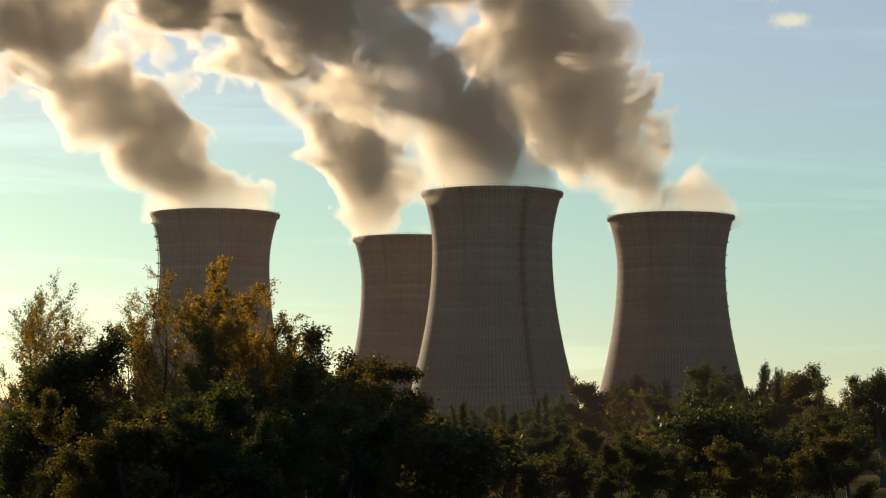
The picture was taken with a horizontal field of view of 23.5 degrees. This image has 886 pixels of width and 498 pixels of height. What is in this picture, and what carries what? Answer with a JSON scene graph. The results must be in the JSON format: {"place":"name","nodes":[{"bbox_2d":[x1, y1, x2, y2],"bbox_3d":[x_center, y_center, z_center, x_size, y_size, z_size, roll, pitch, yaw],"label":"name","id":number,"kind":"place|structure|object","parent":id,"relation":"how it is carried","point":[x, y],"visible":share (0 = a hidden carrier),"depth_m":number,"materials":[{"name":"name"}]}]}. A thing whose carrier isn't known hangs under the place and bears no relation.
{"place":"outdoors","nodes":[
{"label":"outdoors","id":0,"kind":"place"},
{"bbox_2d":[0,400,8,422],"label":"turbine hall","id":1,"kind":"structure","parent":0,"point":[4,405],"depth_m":980.83,"materials":[{"name":"grey"}]},
{"bbox_2d":[0,0,885,426],"label":"sky","id":2,"kind":"structure","parent":0,"point":[334,118],"materials":[{"name":"blue"}]},
{"bbox_2d":[179,432,885,497],"bbox_3d":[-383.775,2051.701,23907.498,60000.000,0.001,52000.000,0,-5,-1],"label":"ground","id":3,"kind":"structure","parent":0,"point":[870,477],"depth_m":339.39,"materials":[{"name":"green soil"}]},
{"bbox_2d":[3,369,28,431],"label":"tall tree","id":4,"kind":"object","parent":3,"relation":"on","point":[7,394],"visible":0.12,"depth_m":317.85,"materials":[{"name":"green plant"}]},
{"bbox_2d":[0,434,48,497],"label":"tree","id":5,"kind":"object","parent":3,"relation":"on","point":[34,485],"visible":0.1,"depth_m":213.85,"materials":[{"name":"green plant"}]},
{"bbox_2d":[0,268,89,416],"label":"bare tree","id":6,"kind":"object","parent":3,"relation":"on","point":[27,352],"visible":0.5,"depth_m":231.48,"materials":[{"name":"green plant"}]},
{"bbox_2d":[0,287,98,497],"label":"bare tree","id":7,"kind":"object","parent":3,"relation":"on","point":[37,346],"visible":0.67,"depth_m":187.20,"materials":[{"name":"yellow plant"}]},
{"bbox_2d":[0,321,137,497],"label":"oak tree","id":8,"kind":"object","parent":3,"relation":"on","point":[63,374],"visible":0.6,"depth_m":174.53,"materials":[{"name":"green plant"}]},
{"bbox_2d":[40,304,99,387],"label":"bare tree","id":9,"kind":"object","parent":3,"relation":"on","point":[82,337],"visible":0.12,"depth_m":237.69,"materials":[{"name":"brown plant"}]},
{"bbox_2d":[59,355,130,416],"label":"oak tree","id":10,"kind":"object","parent":3,"relation":"on","point":[111,395],"depth_m":515.88,"materials":[{"name":"green plant"}]},
{"bbox_2d":[27,386,164,497],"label":"oak tree","id":11,"kind":"object","parent":3,"relation":"on","point":[45,426],"visible":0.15,"depth_m":161.49,"materials":[{"name":"green plant"}]},
{"bbox_2d":[25,375,173,497],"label":"oak tree","id":12,"kind":"object","parent":3,"relation":"on","point":[127,413],"visible":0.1,"depth_m":184.02,"materials":[{"name":"green plant"}]},
{"bbox_2d":[89,384,122,421],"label":"airy tree","id":13,"kind":"object","parent":3,"relation":"on","point":[110,400],"depth_m":421.45,"materials":[{"name":"green plant"}]},
{"bbox_2d":[41,405,203,497],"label":"oak tree","id":14,"kind":"object","parent":3,"relation":"on","point":[101,476],"visible":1,"depth_m":146.07,"materials":[{"name":"green plant"}]},
{"bbox_2d":[86,306,169,421],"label":"tall tree","id":15,"kind":"object","parent":3,"relation":"on","point":[107,388],"visible":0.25,"depth_m":212.47,"materials":[{"name":"green plant"}]},
{"bbox_2d":[107,265,203,411],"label":"bare tree","id":16,"kind":"object","parent":3,"relation":"on","point":[156,308],"visible":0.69,"depth_m":202.85,"materials":[{"name":"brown plant"}]},
{"bbox_2d":[131,363,183,409],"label":"oak tree","id":17,"kind":"object","parent":3,"relation":"on","point":[159,381],"visible":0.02,"depth_m":428.57,"materials":[{"name":"green plant"}]},
{"bbox_2d":[128,396,245,497],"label":"oak tree","id":18,"kind":"object","parent":3,"relation":"on","point":[179,432],"visible":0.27,"depth_m":164.21,"materials":[{"name":"green plant"}]},
{"bbox_2d":[129,374,248,497],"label":"oak tree","id":19,"kind":"object","parent":3,"relation":"on","point":[194,404],"visible":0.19,"depth_m":172.02,"materials":[{"name":"green plant"}]},
{"bbox_2d":[160,368,219,409],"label":"oak tree","id":20,"kind":"object","parent":3,"relation":"on","point":[180,385],"depth_m":324.24,"materials":[{"name":"green plant"}]},
{"bbox_2d":[150,278,241,496],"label":"bare tree","id":21,"kind":"object","parent":3,"relation":"on","point":[183,325],"visible":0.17,"depth_m":209.18,"materials":[{"name":"brown plant"}]},
{"bbox_2d":[139,205,279,395],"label":"cooling tower","id":22,"kind":"structure","parent":3,"relation":"on","point":[192,243],"depth_m":1505.99,"materials":[{"name":"concrete"}]},
{"bbox_2d":[174,314,270,438],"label":"tall tree","id":23,"kind":"object","parent":3,"relation":"on","point":[208,361],"visible":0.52,"depth_m":188.02,"materials":[{"name":"green plant"}]},
{"bbox_2d":[171,255,310,466],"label":"airy tree","id":24,"kind":"object","parent":3,"relation":"on","point":[240,356],"visible":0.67,"depth_m":196.58,"materials":[{"name":"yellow plant"}]},
{"bbox_2d":[183,411,311,497],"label":"oak tree","id":25,"kind":"object","parent":3,"relation":"on","point":[248,477],"visible":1,"depth_m":147.39,"materials":[{"name":"green plant"}]},
{"bbox_2d":[161,380,344,497],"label":"oak tree","id":26,"kind":"object","parent":3,"relation":"on","point":[296,432],"visible":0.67,"depth_m":163.99,"materials":[{"name":"green plant"}]},
{"bbox_2d":[219,286,297,451],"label":"airy tree","id":27,"kind":"object","parent":3,"relation":"on","point":[229,319],"visible":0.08,"depth_m":209.31,"materials":[{"name":"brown plant"}]},
{"bbox_2d":[239,353,403,497],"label":"oak tree","id":28,"kind":"object","parent":3,"relation":"on","point":[302,389],"visible":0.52,"depth_m":179.21,"materials":[{"name":"green plant"}]},
{"bbox_2d":[283,406,403,497],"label":"oak tree","id":29,"kind":"object","parent":3,"relation":"on","point":[364,479],"visible":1,"depth_m":158.17,"materials":[{"name":"green plant"}]},
{"bbox_2d":[274,321,459,497],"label":"oak tree","id":30,"kind":"object","parent":3,"relation":"on","point":[314,342],"visible":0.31,"depth_m":201.87,"materials":[{"name":"green plant"}]},
{"bbox_2d":[323,346,446,492],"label":"oak tree","id":31,"kind":"object","parent":3,"relation":"on","point":[352,367],"visible":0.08,"depth_m":210.32,"materials":[{"name":"green plant"}]},
{"bbox_2d":[359,378,423,497],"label":"oak tree","id":32,"kind":"object","parent":3,"relation":"on","point":[395,469],"visible":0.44,"depth_m":193.60,"materials":[{"name":"green plant"}]},
{"bbox_2d":[352,232,431,405],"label":"cooling tower","id":33,"kind":"structure","parent":3,"relation":"on","point":[396,272],"depth_m":1699.42,"materials":[{"name":"concrete"}]},
{"bbox_2d":[424,402,472,439],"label":"oak tree","id":34,"kind":"object","parent":3,"relation":"on","point":[449,420],"visible":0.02,"depth_m":533.24,"materials":[{"name":"green plant"}]},
{"bbox_2d":[440,411,457,419],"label":"oak tree","id":35,"kind":"object","parent":3,"relation":"on","point":[447,416],"visible":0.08,"depth_m":882.97,"materials":[{"name":"green plant"}]},
{"bbox_2d":[447,401,457,433],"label":"poplar tree","id":36,"kind":"object","parent":3,"relation":"on","point":[452,409],"visible":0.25,"depth_m":512.09,"materials":[{"name":"green plant"}]},
{"bbox_2d":[395,417,529,497],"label":"tree","id":37,"kind":"object","parent":3,"relation":"on","point":[444,465],"visible":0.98,"depth_m":187.27,"materials":[{"name":"green plant"}]},
{"bbox_2d":[456,400,470,434],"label":"poplar tree","id":38,"kind":"object","parent":3,"relation":"on","point":[462,418],"visible":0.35,"depth_m":344.91,"materials":[{"name":"green plant"}]},
{"bbox_2d":[464,421,480,435],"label":"oak tree","id":39,"kind":"object","parent":3,"relation":"on","point":[476,423],"visible":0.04,"depth_m":799.09,"materials":[{"name":"green plant"}]},
{"bbox_2d":[467,425,494,435],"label":"oak tree","id":40,"kind":"object","parent":3,"relation":"on","point":[489,431],"visible":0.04,"depth_m":323.80,"materials":[{"name":"green plant"}]},
{"bbox_2d":[466,402,506,434],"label":"oak tree","id":41,"kind":"object","parent":3,"relation":"on","point":[490,411],"visible":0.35,"depth_m":796.52,"materials":[{"name":"green plant"}]},
{"bbox_2d":[480,403,500,423],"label":"tall tree","id":42,"kind":"object","parent":3,"relation":"on","point":[496,407],"visible":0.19,"depth_m":921.79,"materials":[{"name":"green plant"}]},
{"bbox_2d":[409,184,577,435],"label":"cooling tower","id":43,"kind":"structure","parent":3,"relation":"on","point":[492,331],"depth_m":1364.95,"materials":[{"name":"concrete"}]},
{"bbox_2d":[499,400,507,428],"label":"poplar tree","id":44,"kind":"object","parent":3,"relation":"on","point":[503,416],"visible":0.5,"depth_m":717.18,"materials":[{"name":"green plant"}]},
{"bbox_2d":[476,411,532,456],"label":"oak tree","id":45,"kind":"object","parent":3,"relation":"on","point":[513,426],"visible":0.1,"depth_m":377.87,"materials":[{"name":"green plant"}]},
{"bbox_2d":[478,424,558,497],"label":"oak tree","id":46,"kind":"object","parent":3,"relation":"on","point":[510,476],"visible":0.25,"depth_m":231.10,"materials":[{"name":"green plant"}]},
{"bbox_2d":[512,431,526,450],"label":"oak tree","id":47,"kind":"object","parent":3,"relation":"on","point":[522,437],"depth_m":305.71,"materials":[{"name":"green plant"}]},
{"bbox_2d":[497,447,567,497],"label":"tree","id":48,"kind":"object","parent":3,"relation":"on","point":[511,490],"visible":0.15,"depth_m":256.59,"materials":[{"name":"green plant"}]},
{"bbox_2d":[533,394,541,424],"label":"poplar tree","id":49,"kind":"object","parent":3,"relation":"on","point":[537,416],"visible":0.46,"depth_m":715.78,"materials":[{"name":"green plant"}]},
{"bbox_2d":[514,407,561,440],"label":"oak tree","id":50,"kind":"object","parent":3,"relation":"on","point":[524,419],"visible":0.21,"depth_m":730.67,"materials":[{"name":"green plant"}]},
{"bbox_2d":[511,458,570,497],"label":"oak tree","id":51,"kind":"object","parent":3,"relation":"on","point":[531,487],"visible":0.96,"depth_m":225.27,"materials":[{"name":"green plant"}]},
{"bbox_2d":[518,457,566,497],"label":"oak tree","id":52,"kind":"object","parent":3,"relation":"on","point":[553,484],"visible":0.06,"depth_m":245.48,"materials":[{"name":"green plant"}]},
{"bbox_2d":[524,430,564,461],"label":"oak tree","id":53,"kind":"object","parent":3,"relation":"on","point":[542,445],"visible":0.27,"depth_m":299.11,"materials":[{"name":"green plant"}]},
{"bbox_2d":[525,420,565,450],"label":"oak tree","id":54,"kind":"object","parent":3,"relation":"on","point":[537,426],"visible":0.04,"depth_m":459.81,"materials":[{"name":"green plant"}]},
{"bbox_2d":[541,390,551,425],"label":"poplar tree","id":55,"kind":"object","parent":3,"relation":"on","point":[546,418],"visible":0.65,"depth_m":716.38,"materials":[{"name":"green plant"}]},
{"bbox_2d":[527,402,573,426],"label":"oak tree","id":56,"kind":"object","parent":3,"relation":"on","point":[555,409],"visible":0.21,"depth_m":770.45,"materials":[{"name":"green plant"}]},
{"bbox_2d":[520,413,581,478],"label":"oak tree","id":57,"kind":"object","parent":3,"relation":"on","point":[534,433],"visible":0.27,"depth_m":417.65,"materials":[{"name":"green plant"}]},
{"bbox_2d":[531,445,586,496],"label":"oak tree","id":58,"kind":"object","parent":3,"relation":"on","point":[569,461],"visible":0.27,"depth_m":251.27,"materials":[{"name":"green plant"}]},
{"bbox_2d":[552,449,596,497],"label":"tree","id":59,"kind":"object","parent":3,"relation":"on","point":[579,487],"visible":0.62,"depth_m":251.96,"materials":[{"name":"green plant"}]},
{"bbox_2d":[555,392,593,442],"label":"oak tree","id":60,"kind":"object","parent":3,"relation":"on","point":[571,408],"visible":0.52,"depth_m":794.74,"materials":[{"name":"green plant"}]},
{"bbox_2d":[573,431,583,455],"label":"airy tree","id":61,"kind":"object","parent":3,"relation":"on","point":[580,444],"visible":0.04,"depth_m":422.25,"materials":[{"name":"green plant"}]},
{"bbox_2d":[571,421,618,462],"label":"oak tree","id":62,"kind":"object","parent":3,"relation":"on","point":[590,441],"visible":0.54,"depth_m":345.79,"materials":[{"name":"green plant"}]},
{"bbox_2d":[562,375,631,450],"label":"oak tree","id":63,"kind":"object","parent":3,"relation":"on","point":[592,406],"visible":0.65,"depth_m":803.20,"materials":[{"name":"green plant"}]},
{"bbox_2d":[583,446,629,497],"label":"oak tree","id":64,"kind":"object","parent":3,"relation":"on","point":[602,466],"visible":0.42,"depth_m":241.89,"materials":[{"name":"green plant"}]},
{"bbox_2d":[589,440,626,497],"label":"oak tree","id":65,"kind":"object","parent":3,"relation":"on","point":[607,451],"visible":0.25,"depth_m":243.94,"materials":[{"name":"green plant"}]},
{"bbox_2d":[599,405,623,439],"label":"airy tree","id":66,"kind":"object","parent":3,"relation":"on","point":[607,427],"visible":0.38,"depth_m":774.59,"materials":[{"name":"green plant"}]},
{"bbox_2d":[582,373,648,441],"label":"oak tree","id":67,"kind":"object","parent":3,"relation":"on","point":[639,382],"visible":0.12,"depth_m":867.52,"materials":[{"name":"green plant"}]},
{"bbox_2d":[599,399,643,442],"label":"airy tree","id":68,"kind":"object","parent":3,"relation":"on","point":[616,427],"visible":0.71,"depth_m":427.37,"materials":[{"name":"green plant"}]},
{"bbox_2d":[592,464,651,497],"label":"oak tree","id":69,"kind":"object","parent":3,"relation":"on","point":[604,486],"visible":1,"depth_m":221.46,"materials":[{"name":"green plant"}]},
{"bbox_2d":[607,382,643,432],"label":"tall tree","id":70,"kind":"object","parent":3,"relation":"on","point":[630,398],"visible":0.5,"depth_m":804.85,"materials":[{"name":"green plant"}]},
{"bbox_2d":[611,440,652,488],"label":"oak tree","id":71,"kind":"object","parent":3,"relation":"on","point":[621,456],"depth_m":276.94,"materials":[{"name":"green plant"}]},
{"bbox_2d":[623,387,648,430],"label":"tall tree","id":72,"kind":"object","parent":3,"relation":"on","point":[635,411],"visible":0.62,"depth_m":839.92,"materials":[{"name":"green plant"}]},
{"bbox_2d":[607,436,679,497],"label":"oak tree","id":73,"kind":"object","parent":3,"relation":"on","point":[652,476],"visible":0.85,"depth_m":223.22,"materials":[{"name":"green plant"}]},
{"bbox_2d":[629,431,659,468],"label":"airy tree","id":74,"kind":"object","parent":3,"relation":"on","point":[654,445],"visible":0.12,"depth_m":312.04,"materials":[{"name":"green plant"}]},
{"bbox_2d":[634,409,669,452],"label":"oak tree","id":75,"kind":"object","parent":3,"relation":"on","point":[647,415],"visible":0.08,"depth_m":721.63,"materials":[{"name":"green plant"}]},
{"bbox_2d":[629,413,682,456],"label":"oak tree","id":76,"kind":"object","parent":3,"relation":"on","point":[636,433],"visible":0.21,"depth_m":520.38,"materials":[{"name":"green plant"}]},
{"bbox_2d":[643,377,672,420],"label":"tall tree","id":77,"kind":"object","parent":3,"relation":"on","point":[666,390],"visible":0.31,"depth_m":852.65,"materials":[{"name":"green plant"}]},
{"bbox_2d":[613,428,708,497],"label":"oak tree","id":78,"kind":"object","parent":3,"relation":"on","point":[674,463],"visible":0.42,"depth_m":231.39,"materials":[{"name":"green plant"}]},
{"bbox_2d":[638,385,700,445],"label":"oak tree","id":79,"kind":"object","parent":3,"relation":"on","point":[654,407],"visible":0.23,"depth_m":530.08,"materials":[{"name":"green plant"}]},
{"bbox_2d":[599,208,746,443],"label":"cooling tower","id":80,"kind":"structure","parent":3,"relation":"on","point":[672,319],"depth_m":1522.92,"materials":[{"name":"concrete"}]},
{"bbox_2d":[660,475,694,497],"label":"oak tree","id":81,"kind":"object","parent":3,"relation":"on","point":[689,493],"visible":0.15,"depth_m":243.16,"materials":[{"name":"green plant"}]},
{"bbox_2d":[665,446,715,497],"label":"oak tree","id":82,"kind":"object","parent":3,"relation":"on","point":[692,461],"visible":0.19,"depth_m":243.00,"materials":[{"name":"green plant"}]},
{"bbox_2d":[639,390,768,497],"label":"tree","id":83,"kind":"object","parent":3,"relation":"on","point":[702,431],"visible":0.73,"depth_m":242.32,"materials":[{"name":"green plant"}]},
{"bbox_2d":[672,360,746,420],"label":"oak tree","id":84,"kind":"object","parent":3,"relation":"on","point":[700,380],"visible":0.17,"depth_m":532.21,"materials":[{"name":"green plant"}]},
{"bbox_2d":[703,377,720,408],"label":"poplar tree","id":85,"kind":"object","parent":3,"relation":"on","point":[712,393],"visible":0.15,"depth_m":444.16,"materials":[{"name":"green plant"}]},
{"bbox_2d":[680,390,775,497],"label":"oak tree","id":86,"kind":"object","parent":3,"relation":"on","point":[688,399],"visible":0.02,"depth_m":277.62,"materials":[{"name":"green plant"}]},
{"bbox_2d":[720,366,744,407],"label":"spruce tree","id":87,"kind":"object","parent":3,"relation":"on","point":[729,377],"visible":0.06,"depth_m":698.52,"materials":[{"name":"green plant"}]},
{"bbox_2d":[727,372,750,411],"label":"tall tree","id":88,"kind":"object","parent":3,"relation":"on","point":[739,386],"visible":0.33,"depth_m":746.63,"materials":[{"name":"green plant"}]},
{"bbox_2d":[701,435,785,497],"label":"oak tree","id":89,"kind":"object","parent":3,"relation":"on","point":[737,478],"visible":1,"depth_m":218.66,"materials":[{"name":"green plant"}]},
{"bbox_2d":[708,394,782,479],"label":"oak tree","id":90,"kind":"object","parent":3,"relation":"on","point":[764,411],"visible":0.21,"depth_m":270.21,"materials":[{"name":"green plant"}]},
{"bbox_2d":[756,364,772,433],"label":"poplar tree","id":91,"kind":"object","parent":3,"relation":"on","point":[762,383],"visible":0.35,"depth_m":744.62,"materials":[{"name":"green plant"}]},
{"bbox_2d":[759,359,771,402],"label":"poplar tree","id":92,"kind":"object","parent":3,"relation":"on","point":[768,385],"visible":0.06,"depth_m":772.26,"materials":[{"name":"green plant"}]},
{"bbox_2d":[762,427,773,438],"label":"oak tree","id":93,"kind":"object","parent":3,"relation":"on","point":[767,431],"visible":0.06,"depth_m":692.34,"materials":[{"name":"green plant"}]},
{"bbox_2d":[768,375,779,403],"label":"tall tree","id":94,"kind":"object","parent":3,"relation":"on","point":[771,380],"visible":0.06,"depth_m":783.60,"materials":[{"name":"green plant"}]},
{"bbox_2d":[738,418,817,497],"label":"tree","id":95,"kind":"object","parent":3,"relation":"on","point":[766,448],"visible":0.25,"depth_m":242.70,"materials":[{"name":"green plant"}]},
{"bbox_2d":[770,376,786,435],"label":"poplar tree","id":96,"kind":"object","parent":3,"relation":"on","point":[776,397],"visible":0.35,"depth_m":517.72,"materials":[{"name":"green plant"}]},
{"bbox_2d":[772,366,784,401],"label":"poplar tree","id":97,"kind":"object","parent":3,"relation":"on","point":[777,373],"visible":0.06,"depth_m":780.90,"materials":[{"name":"green plant"}]},
{"bbox_2d":[741,361,831,431],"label":"oak tree","id":98,"kind":"object","parent":3,"relation":"on","point":[795,385],"visible":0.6,"depth_m":517.97,"materials":[{"name":"green plant"}]},
{"bbox_2d":[771,397,852,497],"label":"oak tree","id":99,"kind":"object","parent":3,"relation":"on","point":[829,408],"visible":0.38,"depth_m":304.44,"materials":[{"name":"green plant"}]},
{"bbox_2d":[803,428,827,497],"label":"oak tree","id":100,"kind":"object","parent":3,"relation":"on","point":[812,436],"visible":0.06,"depth_m":273.59,"materials":[{"name":"green plant"}]},
{"bbox_2d":[775,373,860,438],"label":"oak tree","id":101,"kind":"object","parent":3,"relation":"on","point":[814,401],"visible":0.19,"depth_m":384.46,"materials":[{"name":"green plant"}]},
{"bbox_2d":[810,376,828,439],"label":"poplar tree","id":102,"kind":"object","parent":3,"relation":"on","point":[819,387],"visible":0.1,"depth_m":401.58,"materials":[{"name":"green plant"}]},
{"bbox_2d":[781,429,880,497],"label":"oak tree","id":103,"kind":"object","parent":3,"relation":"on","point":[814,470],"visible":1,"depth_m":217.05,"materials":[{"name":"green plant"}]},
{"bbox_2d":[806,371,885,486],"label":"oak tree","id":104,"kind":"object","parent":3,"relation":"on","point":[865,396],"visible":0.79,"depth_m":363.54,"materials":[{"name":"green plant"}]},
{"bbox_2d":[815,416,885,497],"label":"oak tree","id":105,"kind":"object","parent":3,"relation":"on","point":[835,429],"visible":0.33,"depth_m":275.18,"materials":[{"name":"green plant"}]},
{"bbox_2d":[869,367,885,401],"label":"oak tree","id":106,"kind":"object","parent":3,"relation":"on","point":[879,373],"visible":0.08,"depth_m":489.45,"materials":[{"name":"green plant"}]}
]}

